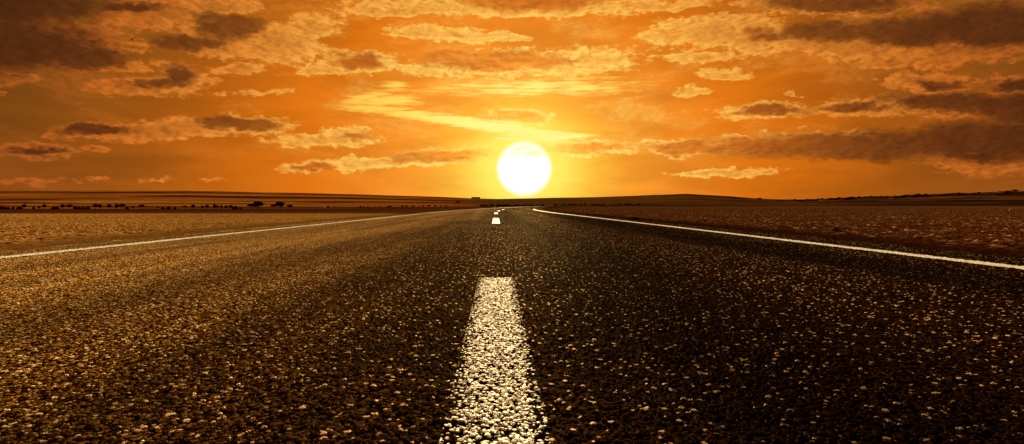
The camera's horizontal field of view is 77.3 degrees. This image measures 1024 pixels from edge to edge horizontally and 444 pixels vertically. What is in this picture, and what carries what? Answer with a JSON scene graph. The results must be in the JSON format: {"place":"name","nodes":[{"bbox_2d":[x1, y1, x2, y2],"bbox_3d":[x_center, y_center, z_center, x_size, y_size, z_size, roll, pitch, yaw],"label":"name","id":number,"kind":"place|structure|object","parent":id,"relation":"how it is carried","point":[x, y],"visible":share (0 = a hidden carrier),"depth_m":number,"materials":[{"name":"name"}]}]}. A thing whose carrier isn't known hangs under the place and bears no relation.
{"place":"outdoors","nodes":[
{"label":"outdoors","id":0,"kind":"place"},
{"bbox_2d":[0,213,399,250],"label":"field","id":1,"kind":"structure","parent":0,"point":[25,231],"depth_m":13.01,"materials":[{"name":"soil"}]},
{"bbox_2d":[0,206,1023,443],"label":"road","id":2,"kind":"structure","parent":0,"point":[350,332],"depth_m":1.86,"materials":[{"name":"black asphalt"}]},
{"bbox_2d":[0,207,506,258],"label":"edge line","id":3,"kind":"object","parent":2,"relation":"on","point":[37,253],"visible":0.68,"depth_m":6.59,"materials":[{"name":"white paint"}]},
{"bbox_2d":[439,277,552,443],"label":"line dash","id":4,"kind":"object","parent":2,"relation":"on","point":[508,401],"visible":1,"depth_m":1.42,"materials":[{"name":"white paint"}]},
{"bbox_2d":[492,218,499,223],"bbox_3d":[-0.419,-0.043,16.749,0.176,0.001,6.100,0,1,-1],"label":"line dash","id":5,"kind":"object","parent":2,"relation":"on","point":[495,220],"visible":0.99,"depth_m":15.49,"materials":[{"name":"white paint"}]},
{"bbox_2d":[533,209,1023,269],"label":"edge line","id":6,"kind":"object","parent":2,"relation":"on","point":[963,260],"visible":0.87,"depth_m":5.49,"materials":[{"name":"white paint"}]},
{"bbox_2d":[0,191,1023,213],"bbox_3d":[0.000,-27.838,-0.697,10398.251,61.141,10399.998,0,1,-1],"label":"ground","id":7,"kind":"structure","parent":0,"point":[303,203],"depth_m":1107.53,"materials":[{"name":"brown soil"}]},
{"bbox_2d":[253,201,263,206],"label":"tree","id":8,"kind":"object","parent":7,"relation":"on","point":[258,203],"visible":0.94,"depth_m":463.70,"materials":[{"name":"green plant"}]},
{"bbox_2d":[275,202,284,208],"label":"tree","id":9,"kind":"object","parent":7,"relation":"on","point":[280,204],"visible":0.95,"depth_m":464.26,"materials":[{"name":"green plant"}]},
{"bbox_2d":[0,0,1023,198],"label":"sky","id":10,"kind":"structure","parent":0,"point":[763,99],"materials":[{"name":"orange"}]},
{"bbox_2d":[498,144,549,192],"bbox_3d":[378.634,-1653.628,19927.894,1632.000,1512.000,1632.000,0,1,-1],"label":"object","id":11,"kind":"object","parent":10,"relation":"in","point":[523,168],"visible":1,"depth_m":19337.44,"materials":[{"name":"white"}]},
{"bbox_2d":[540,208,1023,257],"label":"field","id":12,"kind":"structure","parent":0,"point":[997,232],"depth_m":13.81,"materials":[{"name":"soil"}]}
]}

